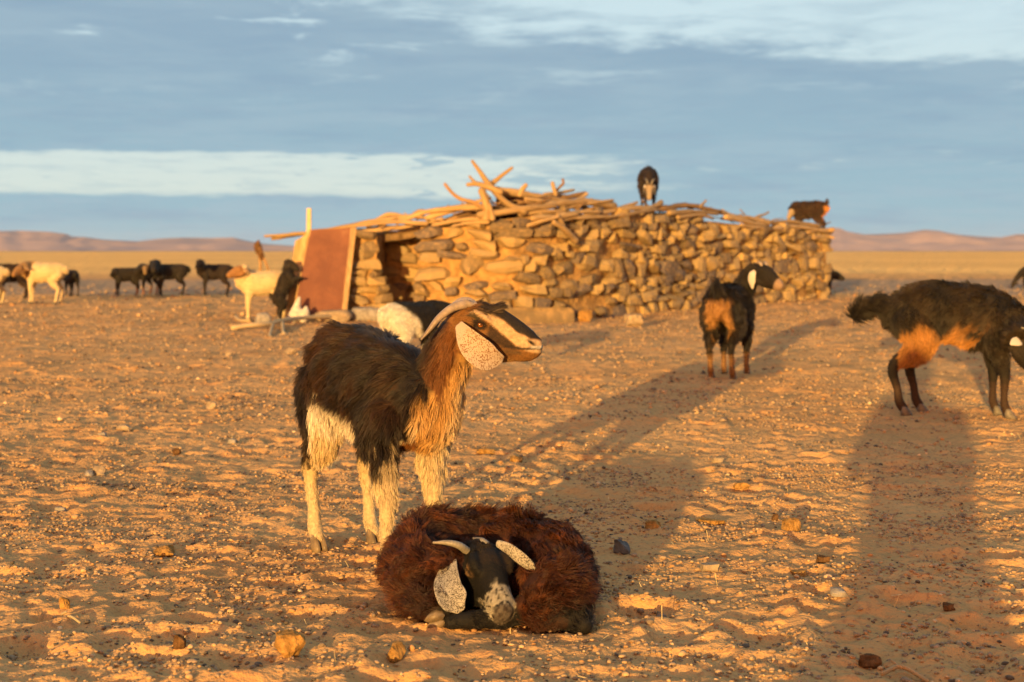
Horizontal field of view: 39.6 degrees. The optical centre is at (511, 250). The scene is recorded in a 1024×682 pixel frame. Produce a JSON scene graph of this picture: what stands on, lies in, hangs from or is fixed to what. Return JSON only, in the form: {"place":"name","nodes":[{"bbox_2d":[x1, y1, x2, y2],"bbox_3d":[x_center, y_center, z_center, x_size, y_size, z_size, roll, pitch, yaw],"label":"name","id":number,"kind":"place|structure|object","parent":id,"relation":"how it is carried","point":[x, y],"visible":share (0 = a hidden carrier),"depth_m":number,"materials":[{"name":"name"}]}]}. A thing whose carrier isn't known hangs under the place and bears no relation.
{"place":"outdoors","nodes":[
{"label":"outdoors","id":0,"kind":"place"},
{"bbox_2d":[0,231,293,250],"bbox_3d":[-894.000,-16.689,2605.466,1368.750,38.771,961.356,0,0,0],"label":"hills","id":1,"kind":"structure","parent":0,"point":[29,241],"depth_m":2366.78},
{"bbox_2d":[0,251,1023,681],"bbox_3d":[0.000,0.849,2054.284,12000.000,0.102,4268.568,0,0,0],"label":"ground","id":2,"kind":"structure","parent":0,"point":[884,271],"depth_m":5.03,"materials":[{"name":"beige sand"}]},
{"bbox_2d":[0,266,9,304],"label":"sheep","id":3,"kind":"object","parent":2,"relation":"on","point":[4,273],"visible":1,"depth_m":22.22},
{"bbox_2d":[0,263,28,299],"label":"goat","id":4,"kind":"object","parent":2,"relation":"on","point":[21,280],"visible":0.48,"depth_m":24.56},
{"bbox_2d":[11,261,69,304],"bbox_3d":[-7.466,0.509,22.386,0.868,0.686,0.467,0,0,-29],"label":"sheep","id":5,"kind":"object","parent":2,"relation":"on","point":[34,273],"visible":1,"depth_m":22.32},
{"bbox_2d":[55,507,67,511],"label":"rock","id":6,"kind":"object","parent":2,"relation":"on","point":[59,509],"visible":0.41,"depth_m":4.65,"materials":[{"name":"grey stone"}]},
{"bbox_2d":[59,596,69,608],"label":"rock","id":7,"kind":"object","parent":2,"relation":"on","point":[64,602],"visible":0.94,"depth_m":3.35,"materials":[{"name":"brown stone"}]},
{"bbox_2d":[60,611,80,623],"bbox_3d":[-1.011,0.839,3.251,0.011,0.023,0.113,0,0,-38],"label":"branch","id":8,"kind":"object","parent":2,"relation":"on","point":[72,617],"visible":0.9,"depth_m":3.23,"materials":[{"name":"beige wood"}]},
{"bbox_2d":[61,269,79,296],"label":"goat","id":9,"kind":"object","parent":2,"relation":"on","point":[71,278],"visible":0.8,"depth_m":25.90},
{"bbox_2d":[85,470,93,475],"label":"rock","id":10,"kind":"object","parent":2,"relation":"on","point":[88,472],"visible":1,"depth_m":5.33,"materials":[{"name":"grey stone"}]},
{"bbox_2d":[93,465,105,475],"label":"rock","id":11,"kind":"object","parent":2,"relation":"on","point":[98,470],"visible":0.98,"depth_m":5.36,"materials":[{"name":"beige stone"}]},
{"bbox_2d":[116,424,131,431],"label":"rock","id":12,"kind":"object","parent":2,"relation":"on","point":[124,427],"visible":1,"depth_m":6.62,"materials":[{"name":"beige stone"}]},
{"bbox_2d":[110,267,139,295],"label":"goat","id":13,"kind":"object","parent":2,"relation":"on","point":[120,275],"visible":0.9,"depth_m":25.96},
{"bbox_2d":[134,263,157,296],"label":"goat","id":14,"kind":"object","parent":2,"relation":"on","point":[141,270],"visible":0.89,"depth_m":25.92},
{"bbox_2d":[153,545,174,557],"bbox_3d":[-0.985,0.853,4.020,0.061,0.036,0.052,0,0,-12],"label":"rock","id":15,"kind":"object","parent":2,"relation":"on","point":[167,551],"visible":0.93,"depth_m":4.01,"materials":[{"name":"stone"}]},
{"bbox_2d":[148,259,190,296],"bbox_3d":[-6.323,0.505,25.782,0.477,0.690,0.961,0,0,30],"label":"goat","id":16,"kind":"object","parent":2,"relation":"on","point":[163,272],"visible":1,"depth_m":25.87},
{"bbox_2d":[172,448,180,455],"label":"rock","id":17,"kind":"object","parent":2,"relation":"on","point":[176,451],"visible":1,"depth_m":5.94,"materials":[{"name":"brown stone"}]},
{"bbox_2d":[173,634,185,649],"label":"rock","id":18,"kind":"object","parent":2,"relation":"on","point":[179,641],"visible":1,"depth_m":2.95,"materials":[{"name":"brown stone"}]},
{"bbox_2d":[206,402,216,408],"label":"rock","id":19,"kind":"object","parent":2,"relation":"on","point":[211,405],"visible":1,"depth_m":7.51,"materials":[{"name":"beige stone"}]},
{"bbox_2d":[195,259,233,296],"bbox_3d":[-5.630,0.514,26.143,0.529,0.713,1.019,0,0,32],"label":"goat","id":20,"kind":"object","parent":2,"relation":"on","point":[206,273],"visible":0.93,"depth_m":26.26},
{"bbox_2d":[228,438,236,444],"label":"rock","id":21,"kind":"object","parent":2,"relation":"on","point":[231,440],"visible":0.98,"depth_m":6.28,"materials":[{"name":"beige stone"}]},
{"bbox_2d":[234,315,250,321],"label":"branch","id":22,"kind":"object","parent":2,"relation":"on","point":[237,318],"visible":1,"depth_m":17.10,"materials":[{"name":"beige wood"}]},
{"bbox_2d":[226,264,286,321],"bbox_3d":[-3.058,0.516,17.140,0.822,0.700,0.392,0,0,-27],"label":"sheep","id":23,"kind":"object","parent":2,"relation":"on","point":[250,283],"visible":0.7,"depth_m":17.04},
{"bbox_2d":[254,240,269,270],"bbox_3d":[-5.102,0.332,29.038,0.345,1.091,0.139,0,0,0],"label":"stake","id":24,"kind":"object","parent":2,"relation":"on","point":[258,248],"visible":0.85,"depth_m":29.02,"materials":[{"name":"brown wood"}]},
{"bbox_2d":[255,312,271,321],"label":"rock","id":25,"kind":"object","parent":2,"relation":"on","point":[263,317],"visible":0.48,"depth_m":16.09,"materials":[{"name":"beige stone"}]},
{"bbox_2d":[231,314,331,336],"bbox_3d":[-2.531,0.808,15.498,0.697,0.132,2.981,0,0,7],"label":"branch","id":26,"kind":"object","parent":2,"relation":"on","point":[282,321],"visible":0.91,"depth_m":15.28,"materials":[{"name":"brown wood"}]},
{"bbox_2d":[269,259,303,318],"bbox_3d":[-2.690,0.488,16.991,0.404,0.760,0.217,0,0,0],"label":"goat","id":27,"kind":"object","parent":2,"relation":"on","point":[287,279],"visible":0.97,"depth_m":16.92},
{"bbox_2d":[274,629,305,657],"bbox_3d":[-0.459,0.816,2.927,0.065,0.064,0.051,0,0,-17],"label":"rock","id":28,"kind":"object","parent":2,"relation":"on","point":[288,643],"visible":0.96,"depth_m":2.91,"materials":[{"name":"stone"}]},
{"bbox_2d":[284,347,297,353],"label":"rock","id":29,"kind":"object","parent":2,"relation":"on","point":[289,350],"visible":0.91,"depth_m":11.70,"materials":[{"name":"beige stone"}]},
{"bbox_2d":[286,233,307,316],"bbox_3d":[-2.599,0.303,17.302,0.297,1.048,0.155,0,0,-33],"label":"board","id":30,"kind":"object","parent":2,"relation":"on","point":[299,249],"visible":0.57,"depth_m":17.29,"materials":[{"name":"beige wood"}]},
{"bbox_2d":[288,297,308,322],"bbox_3d":[-2.514,0.707,16.729,0.264,0.328,0.163,0,0,0],"label":"sack","id":31,"kind":"object","parent":2,"relation":"on","point":[296,310],"visible":0.72,"depth_m":16.69,"materials":[{"name":"white fabric"}]},
{"bbox_2d":[294,227,355,314],"bbox_3d":[-2.258,0.280,17.110,0.746,1.116,0.380,0,0,0],"label":"metal door","id":32,"kind":"structure","parent":2,"relation":"on","point":[325,272],"depth_m":17.10,"materials":[{"name":"red metal"}]},
{"bbox_2d":[314,309,352,321],"bbox_3d":[-2.112,0.798,16.842,0.456,0.200,0.339,0,0,0],"label":"rock","id":33,"kind":"object","parent":2,"relation":"on","point":[339,315],"visible":0.74,"depth_m":16.70,"materials":[{"name":"beige stone"}]},
{"bbox_2d":[350,306,379,320],"bbox_3d":[-1.719,0.786,17.076,0.482,0.225,0.357,0,0,0],"label":"rock","id":34,"kind":"object","parent":2,"relation":"on","point":[365,313],"visible":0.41,"depth_m":16.91,"materials":[{"name":"beige stone"}]},
{"bbox_2d":[386,641,405,662],"bbox_3d":[-0.240,0.835,2.947,0.046,0.047,0.035,0,0,-40],"label":"rock","id":35,"kind":"object","parent":2,"relation":"on","point":[396,652],"visible":0.98,"depth_m":2.93,"materials":[{"name":"stone"}]},
{"bbox_2d":[377,299,450,345],"bbox_3d":[-0.470,0.601,9.910,1.110,0.508,0.243,0,0,-39],"label":"goat","id":36,"kind":"object","parent":2,"relation":"on","point":[406,321],"visible":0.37,"depth_m":9.61},
{"bbox_2d":[291,297,542,553],"bbox_3d":[-0.316,0.485,3.844,0.314,0.728,0.857,0,0,-42],"label":"goat","id":37,"kind":"object","parent":2,"relation":"on","point":[384,400],"visible":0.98,"depth_m":3.68},
{"bbox_2d":[476,448,495,453],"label":"rock","id":38,"kind":"object","parent":2,"relation":"on","point":[486,451],"visible":1,"depth_m":6.00,"materials":[{"name":"stone"}]},
{"bbox_2d":[372,499,605,634],"bbox_3d":[-0.056,0.745,3.361,0.486,0.207,0.453,0,0,0],"label":"goat","id":39,"kind":"object","parent":2,"relation":"on","point":[511,565],"visible":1,"depth_m":3.23},
{"bbox_2d":[510,455,522,462],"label":"rock","id":40,"kind":"object","parent":2,"relation":"on","point":[514,458],"visible":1,"depth_m":5.75,"materials":[{"name":"orange stone"}]},
{"bbox_2d":[504,307,573,323],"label":"stone beam","id":41,"kind":"structure","parent":2,"relation":"on","point":[533,315],"depth_m":16.67,"materials":[{"name":"beige stone"}]},
{"bbox_2d":[264,186,834,318],"bbox_3d":[0.769,0.085,21.981,5.232,1.745,11.052,0,0,35],"label":"stone hut","id":42,"kind":"object","parent":2,"relation":"on","point":[623,260],"visible":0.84,"depth_m":18.06,"materials":[{"name":"beige stone"}]},
{"bbox_2d":[306,208,310,233],"bbox_3d":[-2.498,0.036,17.460,0.070,1.106,0.083,0,0,0],"label":"post","id":43,"kind":"object","parent":42,"relation":"attached to","point":[308,223],"visible":0.29,"depth_m":17.42,"materials":[{"name":"beige wood"}]},
{"bbox_2d":[444,183,489,213],"bbox_3d":[-0.538,-0.619,16.921,0.574,0.380,0.064,0,0,11],"label":"branch","id":44,"kind":"object","parent":42,"relation":"on","point":[470,201],"visible":1,"depth_m":16.91,"materials":[{"name":"brown wood"}]},
{"bbox_2d":[478,187,495,221],"bbox_3d":[-0.297,-0.545,16.899,0.209,0.414,0.100,0,0,7],"label":"branch","id":45,"kind":"object","parent":42,"relation":"on","point":[485,200],"visible":1,"depth_m":16.86,"materials":[{"name":"brown wood"}]},
{"bbox_2d":[468,160,527,215],"bbox_3d":[-0.159,-0.748,17.001,0.717,0.670,0.143,0,0,-6],"label":"branch","id":46,"kind":"object","parent":42,"relation":"on","point":[503,200],"visible":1,"depth_m":16.96,"materials":[{"name":"brown wood"}]},
{"bbox_2d":[466,182,502,194],"bbox_3d":[-0.326,-0.738,16.954,0.446,0.162,0.083,0,0,3],"label":"branch","id":47,"kind":"object","parent":46,"relation":"on","point":[492,188],"visible":1,"depth_m":16.92,"materials":[{"name":"brown wood"}]},
{"bbox_2d":[491,167,512,184],"bbox_3d":[-0.149,-0.875,17.129,0.333,0.273,0.077,0,0,0],"label":"branch","id":48,"kind":"object","parent":42,"relation":"on","point":[498,178],"visible":0.8,"depth_m":17.11,"materials":[{"name":"brown wood"}]},
{"bbox_2d":[496,198,545,214],"bbox_3d":[0.119,-0.542,17.558,0.644,0.204,0.264,0,0,0],"label":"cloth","id":49,"kind":"object","parent":42,"relation":"on","point":[513,202],"visible":0.18,"depth_m":17.49,"materials":[{"name":"brown fabric"}]},
{"bbox_2d":[518,183,527,196],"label":"branch","id":50,"kind":"object","parent":42,"relation":"on","point":[522,189],"visible":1,"depth_m":17.26,"materials":[{"name":"brown wood"}]},
{"bbox_2d":[551,181,557,195],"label":"branch","id":51,"kind":"object","parent":42,"relation":"on","point":[555,192],"visible":1,"depth_m":17.54,"materials":[{"name":"brown wood"}]},
{"bbox_2d":[555,213,564,225],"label":"branch","id":52,"kind":"object","parent":42,"relation":"on","point":[560,220],"visible":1,"depth_m":17.25,"materials":[{"name":"brown wood"}]},
{"bbox_2d":[556,178,564,191],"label":"branch","id":53,"kind":"object","parent":42,"relation":"on","point":[561,185],"visible":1,"depth_m":17.74,"materials":[{"name":"brown wood"}]},
{"bbox_2d":[551,220,578,243],"bbox_3d":[0.650,-0.222,17.320,0.098,0.293,0.512,0,0,35],"label":"branch","id":54,"kind":"object","parent":42,"relation":"on","point":[569,234],"visible":1,"depth_m":17.29,"materials":[{"name":"brown wood"}]},
{"bbox_2d":[636,165,658,204],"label":"goat","id":55,"kind":"object","parent":42,"relation":"on","point":[648,182],"visible":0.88,"depth_m":19.65},
{"bbox_2d":[787,198,829,227],"bbox_3d":[5.225,-0.582,25.097,0.711,0.671,0.283,0,0,20],"label":"goat","id":56,"kind":"object","parent":42,"relation":"on","point":[816,211],"visible":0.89,"depth_m":25.00},
{"bbox_2d":[578,308,592,321],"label":"rock","id":57,"kind":"object","parent":2,"relation":"on","point":[584,315],"visible":0.91,"depth_m":16.93,"materials":[{"name":"brown stone"}]},
{"bbox_2d":[613,539,629,553],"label":"rock","id":58,"kind":"object","parent":2,"relation":"on","point":[621,546],"visible":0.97,"depth_m":3.98,"materials":[{"name":"stone"}]},
{"bbox_2d":[625,314,642,326],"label":"rock","id":59,"kind":"object","parent":2,"relation":"on","point":[634,320],"visible":0.95,"depth_m":15.53,"materials":[{"name":"beige stone"}]},
{"bbox_2d":[645,520,660,528],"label":"rock","id":60,"kind":"object","parent":2,"relation":"on","point":[652,524],"visible":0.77,"depth_m":4.30,"materials":[{"name":"brown stone"}]},
{"bbox_2d":[700,562,718,571],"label":"rock","id":61,"kind":"object","parent":2,"relation":"on","point":[710,566],"visible":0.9,"depth_m":3.75,"materials":[{"name":"white stone"}]},
{"bbox_2d":[696,517,724,525],"bbox_3d":[0.615,0.844,4.408,0.095,0.024,0.073,0,0,0],"label":"rock","id":62,"kind":"object","parent":2,"relation":"on","point":[710,522],"visible":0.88,"depth_m":4.39,"materials":[{"name":"orange stone"}]},
{"bbox_2d":[711,457,723,462],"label":"rock","id":63,"kind":"object","parent":2,"relation":"on","point":[717,460],"visible":0.75,"depth_m":5.69,"materials":[{"name":"beige stone"}]},
{"bbox_2d":[697,261,783,378],"bbox_3d":[1.479,0.469,9.653,0.566,0.789,0.512,0,0,-26],"label":"goat","id":64,"kind":"object","parent":2,"relation":"on","point":[726,312],"visible":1,"depth_m":9.47},
{"bbox_2d":[733,482,750,488],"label":"rock","id":65,"kind":"object","parent":2,"relation":"on","point":[741,485],"visible":1,"depth_m":5.08,"materials":[{"name":"stone"}]},
{"bbox_2d":[771,514,777,520],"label":"rock","id":66,"kind":"object","parent":2,"relation":"on","point":[774,517],"visible":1,"depth_m":4.47,"materials":[{"name":"brown stone"}]},
{"bbox_2d":[781,518,800,531],"bbox_3d":[0.834,0.825,4.268,0.064,0.046,0.046,0,0,-29],"label":"rock","id":67,"kind":"object","parent":2,"relation":"on","point":[791,524],"visible":0.97,"depth_m":4.25,"materials":[{"name":"orange stone"}]},
{"bbox_2d":[790,570,807,576],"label":"rock","id":68,"kind":"object","parent":2,"relation":"on","point":[801,573],"visible":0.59,"depth_m":3.75,"materials":[{"name":"brown stone"}]},
{"bbox_2d":[816,555,829,563],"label":"rock","id":69,"kind":"object","parent":2,"relation":"on","point":[822,559],"visible":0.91,"depth_m":3.83,"materials":[{"name":"brown stone"}]},
{"bbox_2d":[827,269,844,294],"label":"goat","id":70,"kind":"object","parent":2,"relation":"on","point":[836,275],"visible":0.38,"depth_m":27.31},
{"bbox_2d":[830,587,847,597],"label":"rock","id":71,"kind":"object","parent":2,"relation":"on","point":[837,592],"visible":1,"depth_m":3.48,"materials":[{"name":"white stone"}]},
{"bbox_2d":[858,653,881,668],"bbox_3d":[0.733,0.846,2.917,0.048,0.038,0.034,0,0,0],"label":"rock","id":72,"kind":"object","parent":2,"relation":"on","point":[870,660],"visible":0.99,"depth_m":2.91,"materials":[{"name":"brown stone"}]},
{"bbox_2d":[880,659,929,681],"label":"branch","id":73,"kind":"object","parent":2,"relation":"on","point":[895,666],"visible":1,"depth_m":2.84,"materials":[{"name":"beige wood"}]},
{"bbox_2d":[842,279,1023,419],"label":"goat","id":74,"kind":"object","parent":2,"relation":"on","point":[921,320],"visible":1,"depth_m":7.27},
{"bbox_2d":[943,602,955,610],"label":"rock","id":75,"kind":"object","parent":2,"relation":"on","point":[947,606],"visible":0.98,"depth_m":3.31,"materials":[{"name":"brown stone"}]},
{"bbox_2d":[1011,267,1023,288],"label":"goat","id":76,"kind":"object","parent":2,"relation":"on","point":[1018,276],"visible":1,"depth_m":30.81},
{"bbox_2d":[0,0,1023,245],"label":"sky","id":77,"kind":"structure","parent":0,"point":[124,120],"materials":[{"name":"blue"}]},
{"bbox_2d":[829,228,1023,250],"bbox_3d":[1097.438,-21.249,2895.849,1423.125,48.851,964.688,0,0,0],"label":"hills","id":78,"kind":"structure","parent":0,"point":[919,240],"depth_m":2686.74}
]}

